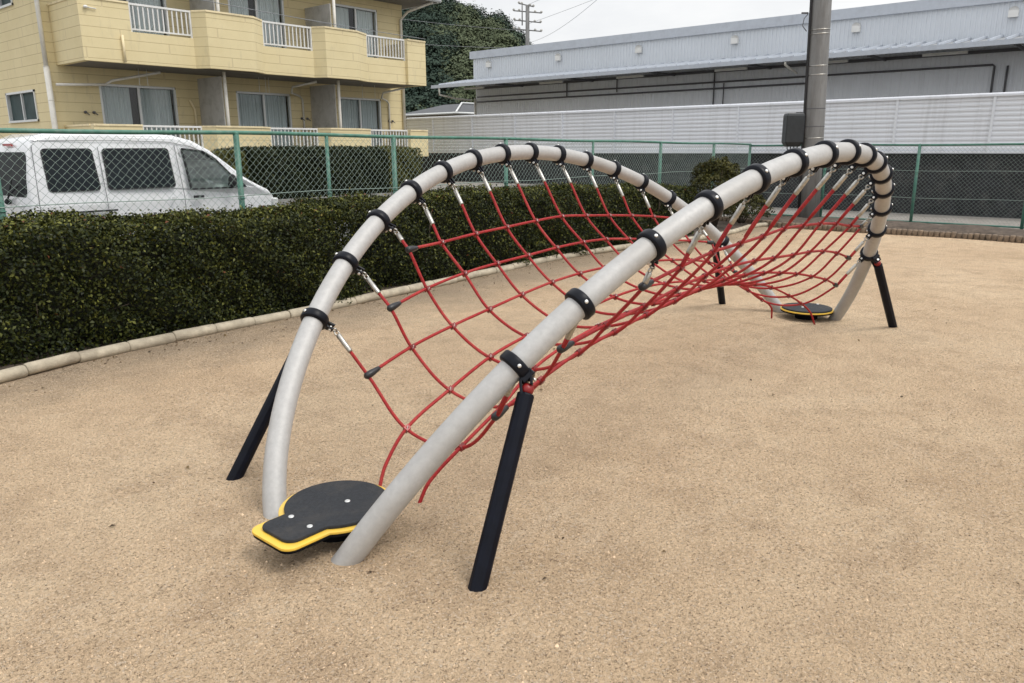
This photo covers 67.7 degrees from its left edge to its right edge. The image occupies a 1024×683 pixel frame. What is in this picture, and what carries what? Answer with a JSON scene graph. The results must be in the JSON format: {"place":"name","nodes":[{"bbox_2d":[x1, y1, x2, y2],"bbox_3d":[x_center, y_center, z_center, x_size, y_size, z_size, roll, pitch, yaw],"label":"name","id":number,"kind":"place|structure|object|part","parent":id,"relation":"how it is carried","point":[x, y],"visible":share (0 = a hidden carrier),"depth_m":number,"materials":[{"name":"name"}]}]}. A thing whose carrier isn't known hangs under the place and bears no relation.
{"place":"outdoors","nodes":[
{"label":"outdoors","id":0,"kind":"place"},
{"bbox_2d":[0,133,277,237],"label":"parked van","id":1,"kind":"object","parent":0,"point":[188,183],"visible":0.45,"depth_m":10.15,"materials":[{"name":"white paint"}]},
{"bbox_3d":[-6.462,-2.154,9.819,1.240,0.550,0.083,12,18,39],"label":"rear window","id":2,"kind":"part","parent":1,"relation":"part of","materials":[{"name":"black glass"}]},
{"bbox_3d":[-5.620,-2.187,9.731,0.072,0.500,0.598,12,18,39],"label":"side window","id":3,"kind":"part","parent":1,"relation":"part of","materials":[{"name":"black glass"}]},
{"bbox_3d":[-5.054,-2.352,10.369,0.072,0.500,0.879,12,18,39],"label":"side window","id":4,"kind":"part","parent":1,"relation":"part of","materials":[{"name":"black glass"}]},
{"bbox_2d":[0,0,440,155],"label":"apartment building","id":5,"kind":"structure","parent":0,"point":[141,64],"depth_m":20.07,"materials":[{"name":"beige"}]},
{"bbox_2d":[0,0,12,9],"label":"window","id":6,"kind":"structure","parent":5,"relation":"in","point":[3,3],"depth_m":18.89,"materials":[{"name":"metal"}]},
{"bbox_2d":[5,89,38,122],"bbox_3d":[-12.462,-5.978,19.442,2.050,0.750,0.130,12,18,39],"label":"window","id":7,"kind":"structure","parent":5,"relation":"in","point":[21,105],"depth_m":19.47,"materials":[{"name":"glass"}]},
{"bbox_2d":[99,84,179,137],"bbox_3d":[-9.702,-5.540,19.899,0.420,2.230,2.040,12,18,39],"label":"window","id":8,"kind":"structure","parent":5,"relation":"in","point":[120,104],"depth_m":19.83,"materials":[{"name":"glass"}]},
{"bbox_2d":[120,0,169,35],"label":"window","id":9,"kind":"structure","parent":5,"relation":"in","point":[146,2],"depth_m":19.59,"materials":[{"name":"metal"}]},
{"bbox_2d":[228,0,286,47],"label":"window","id":10,"kind":"structure","parent":5,"relation":"in","point":[271,6],"depth_m":21.99,"materials":[{"name":"metal"}]},
{"bbox_2d":[236,91,292,153],"bbox_3d":[-7.355,-6.223,22.549,0.420,2.230,1.870,12,18,39],"label":"window","id":11,"kind":"structure","parent":5,"relation":"in","point":[254,108],"depth_m":22.43,"materials":[{"name":"glass"}]},
{"bbox_2d":[203,0,422,38],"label":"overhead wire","id":12,"kind":"object","parent":5,"relation":"attached to","point":[306,19],"visible":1,"depth_m":19.70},
{"bbox_2d":[335,3,378,57],"bbox_3d":[-5.076,-9.556,24.460,0.420,2.230,1.790,12,18,39],"label":"window","id":13,"kind":"structure","parent":5,"relation":"in","point":[350,16],"depth_m":24.46,"materials":[{"name":"glass"}]},
{"bbox_2d":[341,97,381,146],"bbox_3d":[-5.063,-6.891,25.136,0.420,2.230,1.790,12,18,39],"label":"window","id":14,"kind":"structure","parent":5,"relation":"in","point":[356,112],"depth_m":25.03,"materials":[{"name":"glass"}]},
{"bbox_2d":[0,214,791,369],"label":"planting soil","id":15,"kind":"structure","parent":0,"point":[721,226],"depth_m":7.22,"materials":[{"name":"brown soil"}]},
{"bbox_2d":[0,201,366,365],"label":"clipped hedge","id":16,"kind":"object","parent":15,"relation":"on","point":[92,276],"visible":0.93,"depth_m":6.30,"materials":[{"name":"green plant"}]},
{"bbox_2d":[0,128,751,246],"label":"chain link fence","id":17,"kind":"object","parent":15,"relation":"on","point":[238,164],"visible":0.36,"depth_m":8.35,"materials":[{"name":"metal"}]},
{"bbox_2d":[289,180,697,294],"bbox_3d":[0.470,-1.744,10.952,1.020,1.166,7.945,12,18,39],"label":"clipped hedge","id":18,"kind":"object","parent":15,"relation":"on","point":[386,256],"visible":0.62,"depth_m":9.70,"materials":[{"name":"green plant"}]},
{"bbox_2d":[687,156,747,227],"bbox_3d":[3.939,-2.817,14.623,1.178,1.445,1.183,12,18,39],"label":"round bush","id":19,"kind":"object","parent":15,"relation":"on","point":[713,168],"visible":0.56,"depth_m":14.31,"materials":[{"name":"green plant"}]},
{"bbox_2d":[721,194,774,222],"bbox_3d":[4.727,-2.698,15.595,1.238,0.734,1.241,12,18,39],"label":"bush","id":20,"kind":"object","parent":15,"relation":"on","point":[755,200],"visible":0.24,"depth_m":15.26,"materials":[{"name":"green plant"}]},
{"bbox_2d":[406,102,473,129],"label":"tiled house","id":21,"kind":"structure","parent":0,"point":[463,108],"depth_m":41.84,"materials":[{"name":"tile"}]},
{"bbox_2d":[431,181,523,189],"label":"raised yard","id":22,"kind":"structure","parent":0,"point":[464,183],"depth_m":24.95,"materials":[{"name":"grey concrete"}]},
{"bbox_2d":[211,149,249,179],"bbox_3d":[-6.505,-3.762,17.401,1.220,1.241,0.720,12,18,39],"label":"block hedge","id":23,"kind":"object","parent":22,"relation":"on","point":[226,154],"visible":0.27,"depth_m":17.09,"materials":[{"name":"green plant"}]},
{"bbox_2d":[214,143,389,198],"bbox_3d":[-5.064,-4.253,19.062,1.776,1.362,4.195,12,18,39],"label":"block hedge","id":24,"kind":"object","parent":22,"relation":"on","point":[350,150],"visible":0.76,"depth_m":18.39,"materials":[{"name":"green plant"}]},
{"bbox_2d":[360,144,422,192],"bbox_3d":[-3.421,-4.717,20.905,1.789,1.340,1.383,12,18,39],"label":"block hedge","id":25,"kind":"object","parent":22,"relation":"on","point":[409,172],"visible":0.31,"depth_m":20.43,"materials":[{"name":"green plant"}]},
{"bbox_2d":[9,234,974,579],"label":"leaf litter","id":26,"kind":"object","parent":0,"point":[443,310],"visible":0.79,"depth_m":6.25,"materials":[{"name":"brown plant"}]},
{"bbox_2d":[0,227,1023,682],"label":"sand ground","id":27,"kind":"structure","parent":0,"point":[958,303],"depth_m":3.53,"materials":[{"name":"beige sand"}]},
{"bbox_2d":[0,222,767,382],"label":"kerb","id":28,"kind":"structure","parent":27,"relation":"on","point":[32,367],"depth_m":6.69,"materials":[{"name":"concrete"}]},
{"bbox_2d":[226,139,896,591],"bbox_3d":[0.946,-0.398,5.004,2.361,1.788,6.000,12,18,39],"label":"climbing net frame","id":29,"kind":"object","parent":27,"relation":"on","point":[358,517],"visible":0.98,"depth_m":3.66,"materials":[{"name":"metal"}]},
{"bbox_2d":[719,216,1023,242],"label":"log edging","id":30,"kind":"object","parent":27,"relation":"on","point":[988,237],"visible":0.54,"depth_m":13.47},
{"bbox_2d":[452,0,914,44],"label":"sky","id":31,"kind":"structure","parent":0,"point":[602,18],"materials":[{"name":"white"}]},
{"bbox_2d":[431,0,1023,153],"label":"warehouse","id":32,"kind":"structure","parent":0,"point":[924,48],"depth_m":27.67,"materials":[{"name":"grey metal"}]},
{"bbox_2d":[722,206,1020,228],"bbox_3d":[0.434,-4.457,23.955,54.000,0.001,3.800,12,18,39],"label":"gravel strip","id":33,"kind":"object","parent":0,"point":[946,219],"depth_m":17.21,"materials":[{"name":"grey gravel"}]},
{"bbox_2d":[768,217,1023,239],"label":"soil bank","id":34,"kind":"structure","parent":0,"point":[962,229],"depth_m":13.85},
{"bbox_2d":[749,143,1023,228],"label":"chain link fence","id":35,"kind":"object","parent":34,"relation":"on","point":[917,168],"visible":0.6,"depth_m":15.08,"materials":[{"name":"metal"}]},
{"label":"ground","id":36,"kind":"structure","parent":0,"visible":0},
{"bbox_2d":[278,183,543,212],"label":"retaining wall","id":37,"kind":"structure","parent":36,"relation":"on","point":[287,200],"depth_m":19.64,"materials":[{"name":"grey concrete"}]},
{"bbox_2d":[512,1,542,44],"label":"power pole","id":38,"kind":"object","parent":36,"relation":"on","point":[527,30],"visible":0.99,"depth_m":60.20,"materials":[{"name":"concrete"}]},
{"bbox_2d":[425,44,493,47],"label":"overhead wire","id":39,"kind":"object","parent":38,"relation":"attached to","point":[463,46],"visible":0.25,"depth_m":57.11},
{"bbox_2d":[403,19,524,30],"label":"overhead wire","id":40,"kind":"object","parent":38,"relation":"attached to","point":[461,25],"visible":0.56,"depth_m":56.94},
{"bbox_2d":[414,153,1023,218],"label":"dark wall","id":41,"kind":"structure","parent":36,"relation":"on","point":[963,182],"depth_m":18.36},
{"bbox_2d":[406,91,1023,152],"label":"louvred fence","id":42,"kind":"object","parent":41,"relation":"on","point":[977,118],"visible":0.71,"depth_m":20.36,"materials":[{"name":"white metal"}]},
{"bbox_2d":[796,0,831,217],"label":"utility pole","id":43,"kind":"object","parent":36,"relation":"on","point":[816,74],"visible":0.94,"depth_m":15.34,"materials":[{"name":"concrete"}]},
{"bbox_2d":[781,113,804,149],"bbox_3d":[5.832,-4.224,15.725,0.465,0.927,0.260,0,14,0],"label":"cable box","id":44,"kind":"object","parent":43,"relation":"attached to","point":[793,130],"visible":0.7,"depth_m":15.58,"materials":[{"name":"black metal"}]},
{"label":"hill","id":45,"kind":"structure","parent":0,"visible":0},
{"bbox_2d":[402,0,531,112],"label":"hill forest","id":46,"kind":"object","parent":45,"relation":"on","point":[451,61],"visible":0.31,"depth_m":113.48,"materials":[{"name":"green plant"}]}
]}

